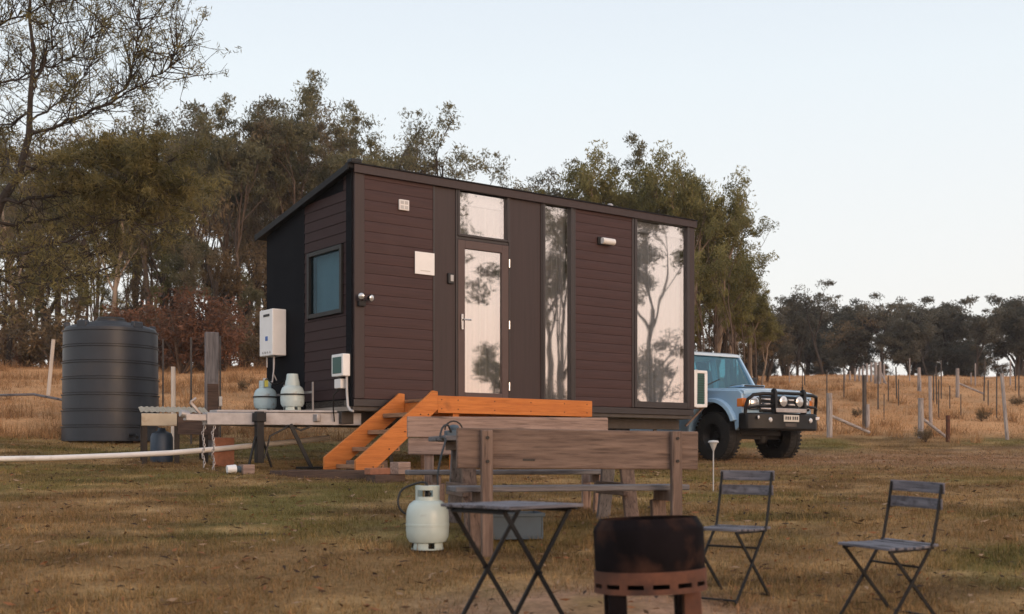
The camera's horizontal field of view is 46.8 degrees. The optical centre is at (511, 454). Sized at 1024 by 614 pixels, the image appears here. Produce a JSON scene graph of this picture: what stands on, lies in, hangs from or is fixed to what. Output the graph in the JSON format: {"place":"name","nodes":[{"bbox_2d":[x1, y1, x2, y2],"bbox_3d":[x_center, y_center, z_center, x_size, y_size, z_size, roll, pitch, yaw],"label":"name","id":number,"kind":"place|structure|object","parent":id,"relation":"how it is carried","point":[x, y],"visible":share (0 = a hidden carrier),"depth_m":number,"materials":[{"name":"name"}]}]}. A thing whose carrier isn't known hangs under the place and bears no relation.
{"place":"outdoors","nodes":[
{"label":"outdoors","id":0,"kind":"place"},
{"bbox_2d":[0,366,1023,613],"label":"ground","id":1,"kind":"structure","parent":0,"point":[542,602],"depth_m":9.80,"materials":[{"name":"brown plant"}]},
{"bbox_2d":[0,280,31,367],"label":"gum tree","id":2,"kind":"object","parent":1,"relation":"on","point":[9,345],"visible":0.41,"depth_m":43.02,"materials":[{"name":"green plant"}]},
{"bbox_2d":[0,141,49,365],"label":"gum tree","id":3,"kind":"object","parent":1,"relation":"on","point":[21,215],"visible":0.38,"depth_m":45.92,"materials":[{"name":"green plant"}]},
{"bbox_2d":[1,221,92,360],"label":"gum tree","id":4,"kind":"object","parent":1,"relation":"on","point":[54,302],"visible":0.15,"depth_m":49.62,"materials":[{"name":"green plant"}]},
{"bbox_2d":[5,302,88,366],"bbox_3d":[-17.794,-4.553,45.988,4.266,2.723,3.248,0,0,-9],"label":"scrub bush","id":5,"kind":"object","parent":1,"relation":"on","point":[20,335],"visible":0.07,"depth_m":45.75,"materials":[{"name":"brown plant"}]},
{"bbox_2d":[0,125,106,360],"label":"gum tree","id":6,"kind":"object","parent":1,"relation":"on","point":[38,205],"visible":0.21,"depth_m":51.59,"materials":[{"name":"green plant"}]},
{"bbox_2d":[1,296,111,368],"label":"scrub bush","id":7,"kind":"object","parent":1,"relation":"on","point":[43,334],"visible":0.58,"depth_m":40.92,"materials":[{"name":"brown plant"}]},
{"bbox_2d":[39,216,103,319],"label":"gum tree","id":8,"kind":"object","parent":1,"relation":"on","point":[89,302],"visible":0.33,"depth_m":42.80,"materials":[{"name":"green plant"}]},
{"bbox_2d":[60,316,159,440],"bbox_3d":[-7.126,-1.334,20.963,1.682,2.200,1.757,0,0,0],"label":"water tank","id":9,"kind":"object","parent":1,"relation":"on","point":[110,380],"visible":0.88,"depth_m":20.30,"materials":[{"name":"black plastic"}]},
{"bbox_2d":[0,0,241,323],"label":"feathery tree","id":10,"kind":"object","parent":1,"relation":"on","point":[151,189],"visible":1,"depth_m":23.11,"materials":[{"name":"green plant"}]},
{"bbox_2d":[77,135,167,316],"bbox_3d":[-14.029,-7.154,42.950,3.156,8.433,2.677,0,0,38],"label":"gum tree","id":11,"kind":"object","parent":1,"relation":"on","point":[114,288],"visible":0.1,"depth_m":43.05,"materials":[{"name":"green plant"}]},
{"bbox_2d":[106,210,156,313],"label":"gum tree","id":12,"kind":"object","parent":1,"relation":"on","point":[138,262],"visible":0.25,"depth_m":49.56,"materials":[{"name":"green plant"}]},
{"bbox_2d":[111,277,160,323],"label":"gum tree","id":13,"kind":"object","parent":1,"relation":"on","point":[143,294],"visible":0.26,"depth_m":46.49,"materials":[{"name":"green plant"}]},
{"bbox_2d":[57,105,216,305],"bbox_3d":[-16.389,-9.410,52.346,7.070,11.959,3.934,0,0,-17],"label":"gum tree","id":14,"kind":"object","parent":1,"relation":"on","point":[148,135],"visible":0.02,"depth_m":51.68,"materials":[{"name":"green plant"}]},
{"bbox_2d":[96,88,203,321],"bbox_3d":[-15.049,-9.261,49.380,3.382,11.951,4.008,0,0,36],"label":"gum tree","id":15,"kind":"object","parent":1,"relation":"on","point":[162,279],"visible":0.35,"depth_m":49.25,"materials":[{"name":"green plant"}]},
{"bbox_2d":[135,309,183,370],"bbox_3d":[-11.513,-3.773,39.105,2.324,2.188,1.907,0,0,22],"label":"scrub bush","id":16,"kind":"object","parent":1,"relation":"on","point":[160,353],"visible":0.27,"depth_m":38.91,"materials":[{"name":"brown plant"}]},
{"bbox_2d":[139,220,180,303],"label":"gum tree","id":17,"kind":"object","parent":1,"relation":"on","point":[156,288],"visible":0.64,"depth_m":44.31,"materials":[{"name":"green plant"}]},
{"bbox_2d":[123,133,198,326],"bbox_3d":[-14.416,-8.356,49.173,3.587,10.202,6.446,0,0,-21],"label":"gum tree","id":18,"kind":"object","parent":1,"relation":"on","point":[145,270],"visible":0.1,"depth_m":48.53,"materials":[{"name":"green plant"}]},
{"bbox_2d":[150,428,172,461],"bbox_3d":[-5.095,-0.138,17.189,0.320,0.500,0.320,0,0,-20],"label":"pump drum","id":19,"kind":"object","parent":1,"relation":"on","point":[161,439],"visible":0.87,"depth_m":17.06,"materials":[{"name":"blue plastic"}]},
{"bbox_2d":[0,435,329,461],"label":"drain pipe","id":20,"kind":"object","parent":1,"relation":"on","point":[145,453],"visible":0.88,"depth_m":16.16,"materials":[{"name":"plastic"}]},
{"bbox_2d":[127,228,204,366],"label":"gum tree","id":21,"kind":"object","parent":1,"relation":"on","point":[170,291],"visible":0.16,"depth_m":52.54,"materials":[{"name":"green plant"}]},
{"bbox_2d":[138,406,207,463],"bbox_3d":[-4.938,-0.242,17.225,0.940,0.948,0.700,0,0,-20],"label":"pump shelter","id":22,"kind":"object","parent":1,"relation":"on","point":[179,424],"visible":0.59,"depth_m":16.93,"materials":[{"name":"corrugated metal"},{"name":"wood"}]},
{"bbox_2d":[158,207,212,315],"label":"gum tree","id":23,"kind":"object","parent":1,"relation":"on","point":[177,260],"visible":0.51,"depth_m":43.80,"materials":[{"name":"green plant"}]},
{"bbox_2d":[132,282,248,373],"bbox_3d":[-9.997,-3.889,37.037,3.421,2.952,2.739,0,0,25],"label":"scrub bush","id":24,"kind":"object","parent":1,"relation":"on","point":[177,348],"visible":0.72,"depth_m":36.80,"materials":[{"name":"brown plant"}]},
{"bbox_2d":[168,251,213,318],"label":"gum tree","id":25,"kind":"object","parent":1,"relation":"on","point":[176,280],"visible":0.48,"depth_m":43.10,"materials":[{"name":"green plant"}]},
{"bbox_2d":[147,291,239,370],"bbox_3d":[-9.950,-3.981,37.866,3.006,2.830,2.468,0,0,19],"label":"scrub bush","id":26,"kind":"object","parent":1,"relation":"on","point":[201,305],"visible":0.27,"depth_m":37.49,"materials":[{"name":"brown plant"}]},
{"bbox_2d":[158,109,233,241],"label":"gum tree","id":27,"kind":"object","parent":1,"relation":"on","point":[205,131],"visible":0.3,"depth_m":46.70,"materials":[{"name":"green plant"}]},
{"bbox_2d":[177,242,224,317],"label":"gum tree","id":28,"kind":"object","parent":1,"relation":"on","point":[192,258],"visible":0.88,"depth_m":42.34,"materials":[{"name":"green plant"}]},
{"bbox_2d":[165,196,254,308],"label":"gum tree","id":29,"kind":"object","parent":1,"relation":"on","point":[216,273],"visible":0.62,"depth_m":46.77,"materials":[{"name":"green plant"}]},
{"bbox_2d":[204,332,221,454],"bbox_3d":[-4.697,-0.904,18.596,0.265,2.033,0.225,0,0,-17],"label":"timber post","id":30,"kind":"object","parent":1,"relation":"on","point":[212,399],"visible":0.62,"depth_m":18.50,"materials":[{"name":"grey wood"}]},
{"bbox_2d":[177,299,254,371],"bbox_3d":[-9.134,-3.672,36.726,2.708,2.337,2.168,0,0,-38],"label":"scrub bush","id":31,"kind":"object","parent":1,"relation":"on","point":[226,340],"visible":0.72,"depth_m":36.63,"materials":[{"name":"brown plant"}]},
{"bbox_2d":[154,102,277,283],"bbox_3d":[-13.841,-9.707,53.464,4.113,12.728,7.392,0,0,37],"label":"gum tree","id":32,"kind":"object","parent":1,"relation":"on","point":[225,244],"visible":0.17,"depth_m":53.19,"materials":[{"name":"green plant"}]},
{"bbox_2d":[213,437,233,466],"bbox_3d":[-4.051,-0.030,16.600,0.300,0.420,0.060,0,0,-37],"label":"brick stack","id":33,"kind":"object","parent":1,"relation":"on","point":[225,458],"visible":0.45,"depth_m":16.57,"materials":[{"name":"brick"}]},
{"bbox_2d":[211,241,266,366],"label":"gum tree","id":34,"kind":"object","parent":1,"relation":"on","point":[256,278],"visible":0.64,"depth_m":47.92,"materials":[{"name":"green plant"}]},
{"bbox_2d":[212,214,266,309],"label":"gum tree","id":35,"kind":"object","parent":1,"relation":"on","point":[264,284],"visible":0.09,"depth_m":53.31,"materials":[{"name":"green plant"}]},
{"bbox_2d":[190,92,291,318],"bbox_3d":[-11.175,-9.066,47.604,4.164,11.507,3.478,0,0,12],"label":"gum tree","id":36,"kind":"object","parent":1,"relation":"on","point":[223,152],"visible":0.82,"depth_m":47.47,"materials":[{"name":"green plant"}]},
{"bbox_2d":[229,321,265,368],"bbox_3d":[-8.572,-3.811,40.926,2.860,1.826,2.178,0,0,-23],"label":"scrub bush","id":37,"kind":"object","parent":1,"relation":"on","point":[249,350],"visible":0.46,"depth_m":40.72,"materials":[{"name":"brown plant"}]},
{"bbox_2d":[234,272,266,365],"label":"gum tree","id":38,"kind":"object","parent":1,"relation":"on","point":[255,297],"visible":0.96,"depth_m":43.90,"materials":[{"name":"green plant"}]},
{"bbox_2d":[231,198,278,366],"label":"gum tree","id":39,"kind":"object","parent":1,"relation":"on","point":[248,224],"visible":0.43,"depth_m":52.24,"materials":[{"name":"green plant"}]},
{"bbox_2d":[227,99,319,228],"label":"gum tree","id":40,"kind":"object","parent":1,"relation":"on","point":[259,200],"visible":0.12,"depth_m":53.97,"materials":[{"name":"green plant"}]},
{"bbox_2d":[234,94,342,219],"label":"gum tree","id":41,"kind":"object","parent":1,"relation":"on","point":[285,203],"visible":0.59,"depth_m":48.49,"materials":[{"name":"green plant"}]},
{"bbox_2d":[253,68,334,201],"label":"gum tree","id":42,"kind":"object","parent":1,"relation":"on","point":[297,136],"visible":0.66,"depth_m":49.30,"materials":[{"name":"green plant"}]},
{"bbox_2d":[285,92,365,176],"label":"gum tree","id":43,"kind":"object","parent":1,"relation":"on","point":[323,141],"visible":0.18,"depth_m":53.80,"materials":[{"name":"green plant"}]},
{"bbox_2d":[287,470,365,479],"bbox_3d":[-2.279,0.251,14.750,1.050,0.120,0.200,0,0,15],"label":"timber sleeper","id":44,"kind":"object","parent":1,"relation":"on","point":[332,474],"visible":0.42,"depth_m":14.64,"materials":[{"name":"wood"}]},
{"bbox_2d":[304,113,409,189],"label":"gum tree","id":45,"kind":"object","parent":1,"relation":"on","point":[338,162],"visible":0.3,"depth_m":48.77,"materials":[{"name":"green plant"}]},
{"bbox_2d":[332,98,389,161],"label":"gum tree","id":46,"kind":"object","parent":1,"relation":"on","point":[349,105],"visible":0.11,"depth_m":57.02,"materials":[{"name":"green plant"}]},
{"bbox_2d":[349,108,442,171],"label":"gum tree","id":47,"kind":"object","parent":1,"relation":"on","point":[413,158],"visible":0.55,"depth_m":52.65,"materials":[{"name":"green plant"}]},
{"bbox_2d":[386,132,443,175],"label":"gum tree","id":48,"kind":"object","parent":1,"relation":"on","point":[427,165],"visible":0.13,"depth_m":56.59,"materials":[{"name":"green plant"}]},
{"bbox_2d":[406,485,448,550],"bbox_3d":[-0.647,0.480,9.050,0.334,0.490,0.334,0,0,-20],"label":"gas bottle","id":49,"kind":"object","parent":1,"relation":"on","point":[427,519],"visible":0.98,"depth_m":8.93,"materials":[{"name":"paint"}]},
{"bbox_2d":[179,158,697,469],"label":"tiny house","id":50,"kind":"structure","parent":1,"relation":"on","point":[385,285],"depth_m":17.26,"materials":[{"name":"brown wood"}]},
{"bbox_2d":[253,375,286,409],"bbox_3d":[-3.523,-0.887,17.122,0.469,0.557,0.356,0,0,14],"label":"gas bottle","id":51,"kind":"object","parent":50,"relation":"on","point":[265,396],"visible":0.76,"depth_m":17.02,"materials":[{"name":"paint"}]},
{"bbox_2d":[260,308,285,384],"bbox_3d":[-3.541,-1.527,17.427,0.250,1.206,0.440,0,0,-37],"label":"gas water heater","id":52,"kind":"object","parent":50,"relation":"attached to","point":[273,333],"visible":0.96,"depth_m":17.29,"materials":[{"name":"white metal"}]},
{"bbox_2d":[279,374,304,409],"bbox_3d":[-3.054,-0.868,16.441,0.356,0.520,0.356,0,0,-37],"label":"gas bottle","id":53,"kind":"object","parent":50,"relation":"on","point":[292,394],"visible":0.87,"depth_m":16.33,"materials":[{"name":"paint"}]},
{"bbox_2d":[307,244,343,319],"bbox_3d":[-2.569,-2.385,16.404,0.110,0.930,1.005,0,0,-37],"label":"window","id":54,"kind":"structure","parent":50,"relation":"in","point":[311,314],"depth_m":16.53,"materials":[{"name":"black metal"}]},
{"bbox_2d":[458,189,508,242],"bbox_3d":[-0.430,-3.465,17.091,0.910,0.710,0.100,0,0,-37],"label":"window","id":55,"kind":"structure","parent":50,"relation":"in","point":[506,199],"depth_m":17.26,"materials":[{"name":"black metal"}]},
{"bbox_2d":[458,239,509,397],"bbox_3d":[-0.396,-1.911,17.058,0.912,2.302,0.135,0,0,-37],"label":"door","id":56,"kind":"structure","parent":50,"relation":"in","point":[503,250],"depth_m":17.16,"materials":[{"name":"brown metal"}]},
{"bbox_2d":[543,203,572,399],"bbox_3d":[0.674,-2.295,17.924,0.590,3.050,0.100,0,0,-37],"label":"window","id":57,"kind":"structure","parent":50,"relation":"in","point":[569,210],"depth_m":18.05,"materials":[{"name":"black metal"}]},
{"bbox_2d":[634,218,689,408],"bbox_3d":[2.423,-2.287,19.242,1.236,3.065,0.100,0,0,-37],"label":"window","id":58,"kind":"structure","parent":50,"relation":"in","point":[686,230],"depth_m":19.54,"materials":[{"name":"black metal"}]},
{"bbox_2d":[685,370,706,426],"bbox_3d":[3.063,-0.949,19.986,0.436,0.962,0.260,0,0,-37],"label":"air conditioner","id":59,"kind":"object","parent":50,"relation":"attached to","point":[700,389],"visible":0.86,"depth_m":19.94,"materials":[{"name":"white plastic"}]},
{"bbox_2d":[389,100,488,180],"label":"gum tree","id":60,"kind":"object","parent":1,"relation":"on","point":[435,161],"visible":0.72,"depth_m":53.76,"materials":[{"name":"green plant"}]},
{"bbox_2d":[323,391,591,469],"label":"timber stairs","id":61,"kind":"structure","parent":1,"relation":"on","point":[384,446],"depth_m":15.71,"materials":[{"name":"brown wood"}]},
{"bbox_2d":[440,148,525,188],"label":"gum tree","id":62,"kind":"object","parent":1,"relation":"on","point":[498,170],"visible":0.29,"depth_m":58.67,"materials":[{"name":"green plant"}]},
{"bbox_2d":[405,416,607,513],"bbox_3d":[-0.012,0.154,11.235,2.009,1.032,0.510,0,0,-12],"label":"timber bench","id":63,"kind":"object","parent":1,"relation":"on","point":[421,430],"visible":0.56,"depth_m":11.26,"materials":[{"name":"brown wood"}]},
{"bbox_2d":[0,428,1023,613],"bbox_3d":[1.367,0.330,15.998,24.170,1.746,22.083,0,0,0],"label":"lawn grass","id":64,"kind":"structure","parent":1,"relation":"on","point":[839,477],"depth_m":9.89,"materials":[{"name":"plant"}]},
{"bbox_2d":[0,432,1023,613],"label":"fallen leaves","id":65,"kind":"object","parent":1,"relation":"on","point":[438,580],"visible":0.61,"depth_m":10.01,"materials":[{"name":"brown plant"}]},
{"bbox_2d":[0,357,1023,446],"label":"paddock grass","id":66,"kind":"structure","parent":1,"relation":"on","point":[798,382],"depth_m":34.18,"materials":[{"name":"brown plant"}]},
{"bbox_2d":[441,501,582,613],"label":"bistro table","id":67,"kind":"object","parent":1,"relation":"on","point":[504,508],"visible":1,"depth_m":6.54,"materials":[{"name":"black metal"}]},
{"bbox_2d":[493,511,544,539],"bbox_3d":[0.014,0.570,9.550,0.456,0.210,0.350,0,0,-10],"label":"plastic crate","id":68,"kind":"object","parent":1,"relation":"on","point":[527,524],"visible":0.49,"depth_m":9.40,"materials":[{"name":"grey plastic"}]},
{"bbox_2d":[428,435,638,536],"bbox_3d":[0.196,0.291,10.215,1.730,0.896,0.963,0,0,-13],"label":"picnic table","id":69,"kind":"object","parent":1,"relation":"on","point":[462,476],"visible":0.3,"depth_m":10.13,"materials":[{"name":"grey wood"}]},
{"bbox_2d":[447,428,697,556],"bbox_3d":[0.475,0.327,9.158,1.948,1.050,0.510,0,0,-17],"label":"timber bench","id":70,"kind":"object","parent":1,"relation":"on","point":[486,451],"visible":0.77,"depth_m":9.00,"materials":[{"name":"brown wood"}]},
{"bbox_2d":[524,139,646,208],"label":"gum tree","id":71,"kind":"object","parent":1,"relation":"on","point":[586,182],"visible":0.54,"depth_m":39.07,"materials":[{"name":"green plant"}]},
{"bbox_2d":[596,132,662,199],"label":"gum tree","id":72,"kind":"object","parent":1,"relation":"on","point":[638,152],"visible":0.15,"depth_m":42.55,"materials":[{"name":"green plant"}]},
{"bbox_2d":[586,140,712,232],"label":"gum tree","id":73,"kind":"object","parent":1,"relation":"on","point":[652,187],"visible":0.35,"depth_m":38.02,"materials":[{"name":"green plant"}]},
{"bbox_2d":[593,515,707,613],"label":"fire pit","id":74,"kind":"object","parent":1,"relation":"on","point":[658,555],"visible":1,"depth_m":5.78,"materials":[{"name":"metal"}]},
{"bbox_2d":[636,150,737,332],"bbox_3d":[5.381,-5.322,36.913,3.430,7.978,2.733,0,0,10],"label":"gum tree","id":75,"kind":"object","parent":1,"relation":"on","point":[689,188],"visible":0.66,"depth_m":36.24,"materials":[{"name":"green plant"}]},
{"bbox_2d":[694,216,725,351],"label":"gum tree","id":76,"kind":"object","parent":1,"relation":"on","point":[698,279],"visible":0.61,"depth_m":34.64,"materials":[{"name":"green plant"}]},
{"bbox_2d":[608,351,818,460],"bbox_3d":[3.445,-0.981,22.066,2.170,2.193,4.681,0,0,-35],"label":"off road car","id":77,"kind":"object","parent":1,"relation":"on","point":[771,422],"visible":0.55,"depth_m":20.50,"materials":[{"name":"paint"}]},
{"bbox_2d":[668,165,759,352],"bbox_3d":[6.581,-5.332,37.864,2.638,7.700,3.310,0,0,25],"label":"gum tree","id":78,"kind":"object","parent":1,"relation":"on","point":[736,203],"visible":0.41,"depth_m":37.60,"materials":[{"name":"green plant"}]},
{"bbox_2d":[695,202,756,352],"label":"gum tree","id":79,"kind":"object","parent":1,"relation":"on","point":[740,306],"visible":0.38,"depth_m":36.65,"materials":[{"name":"green plant"}]},
{"bbox_2d":[701,209,754,353],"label":"gum tree","id":80,"kind":"object","parent":1,"relation":"on","point":[722,268],"visible":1,"depth_m":34.62,"materials":[{"name":"green plant"}]},
{"bbox_2d":[714,255,755,364],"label":"gum tree","id":81,"kind":"object","parent":1,"relation":"on","point":[749,332],"visible":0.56,"depth_m":36.98,"materials":[{"name":"green plant"}]},
{"bbox_2d":[694,222,779,352],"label":"gum tree","id":82,"kind":"object","parent":1,"relation":"on","point":[750,275],"visible":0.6,"depth_m":36.22,"materials":[{"name":"green plant"}]},
{"bbox_2d":[701,470,774,604],"bbox_3d":[1.371,0.505,7.439,0.385,0.806,0.497,0,0,40],"label":"folding chair","id":83,"kind":"object","parent":1,"relation":"on","point":[747,489],"visible":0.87,"depth_m":7.53,"materials":[{"name":"black metal"}]},
{"bbox_2d":[728,292,774,377],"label":"gum tree","id":84,"kind":"object","parent":1,"relation":"on","point":[764,310],"visible":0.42,"depth_m":40.66,"materials":[{"name":"green plant"}]},
{"bbox_2d":[737,313,784,384],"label":"gum tree","id":85,"kind":"object","parent":1,"relation":"on","point":[768,334],"visible":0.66,"depth_m":41.52,"materials":[{"name":"green plant"}]},
{"bbox_2d":[741,304,797,375],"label":"gum tree","id":86,"kind":"object","parent":1,"relation":"on","point":[786,345],"visible":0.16,"depth_m":83.97,"materials":[{"name":"green plant"}]},
{"bbox_2d":[770,292,819,375],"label":"gum tree","id":87,"kind":"object","parent":1,"relation":"on","point":[798,327],"visible":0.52,"depth_m":86.98,"materials":[{"name":"green plant"}]},
{"bbox_2d":[774,295,840,375],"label":"gum tree","id":88,"kind":"object","parent":1,"relation":"on","point":[808,350],"visible":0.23,"depth_m":100.94,"materials":[{"name":"green plant"}]},
{"bbox_2d":[791,279,842,374],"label":"gum tree","id":89,"kind":"object","parent":1,"relation":"on","point":[814,300],"visible":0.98,"depth_m":85.53,"materials":[{"name":"green plant"}]},
{"bbox_2d":[817,319,875,374],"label":"gum tree","id":90,"kind":"object","parent":1,"relation":"on","point":[840,360],"visible":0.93,"depth_m":91.80,"materials":[{"name":"green plant"}]},
{"bbox_2d":[826,370,869,437],"bbox_3d":[7.696,-1.116,27.059,1.074,1.651,0.133,0,0,-13],"label":"strainer post","id":91,"kind":"object","parent":1,"relation":"on","point":[830,416],"visible":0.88,"depth_m":26.92,"materials":[{"name":"wood"}]},
{"bbox_2d":[816,298,885,371],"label":"gum tree","id":92,"kind":"object","parent":1,"relation":"on","point":[847,313],"visible":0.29,"depth_m":95.50,"materials":[{"name":"green plant"}]},
{"bbox_2d":[812,303,899,374],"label":"gum tree","id":93,"kind":"object","parent":1,"relation":"on","point":[846,333],"visible":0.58,"depth_m":91.52,"materials":[{"name":"green plant"}]},
{"bbox_2d":[855,293,909,373],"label":"gum tree","id":94,"kind":"object","parent":1,"relation":"on","point":[880,313],"visible":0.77,"depth_m":88.50,"materials":[{"name":"green plant"}]},
{"bbox_2d":[838,480,944,613],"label":"folding chair","id":95,"kind":"object","parent":1,"relation":"on","point":[891,546],"visible":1,"depth_m":6.95,"materials":[{"name":"black metal"}]},
{"bbox_2d":[869,296,916,361],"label":"gum tree","id":96,"kind":"object","parent":1,"relation":"on","point":[909,307],"visible":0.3,"depth_m":94.09,"materials":[{"name":"green plant"}]},
{"bbox_2d":[869,316,943,375],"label":"gum tree","id":97,"kind":"object","parent":1,"relation":"on","point":[906,340],"visible":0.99,"depth_m":83.28,"materials":[{"name":"green plant"}]},
{"bbox_2d":[883,306,944,375],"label":"gum tree","id":98,"kind":"object","parent":1,"relation":"on","point":[931,354],"visible":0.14,"depth_m":94.79,"materials":[{"name":"green plant"}]},
{"bbox_2d":[897,297,941,375],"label":"gum tree","id":99,"kind":"object","parent":1,"relation":"on","point":[925,312],"visible":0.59,"depth_m":90.00,"materials":[{"name":"green plant"}]},
{"bbox_2d":[913,295,988,375],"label":"gum tree","id":100,"kind":"object","parent":1,"relation":"on","point":[952,317],"visible":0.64,"depth_m":98.41,"materials":[{"name":"green plant"}]},
{"bbox_2d":[936,341,979,376],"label":"gum tree","id":101,"kind":"object","parent":1,"relation":"on","point":[958,356],"visible":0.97,"depth_m":94.78,"materials":[{"name":"green plant"}]},
{"bbox_2d":[962,301,1017,376],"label":"gum tree","id":102,"kind":"object","parent":1,"relation":"on","point":[978,324],"visible":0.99,"depth_m":83.77,"materials":[{"name":"green plant"}]},
{"bbox_2d":[984,293,1023,375],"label":"gum tree","id":103,"kind":"object","parent":1,"relation":"on","point":[1018,302],"visible":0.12,"depth_m":90.66,"materials":[{"name":"green plant"}]},
{"bbox_2d":[985,303,1023,375],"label":"gum tree","id":104,"kind":"object","parent":1,"relation":"on","point":[1013,327],"visible":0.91,"depth_m":85.43,"materials":[{"name":"green plant"}]},
{"bbox_2d":[0,0,1023,376],"label":"sky","id":105,"kind":"structure","parent":0,"point":[883,140],"materials":[{"name":"white"}]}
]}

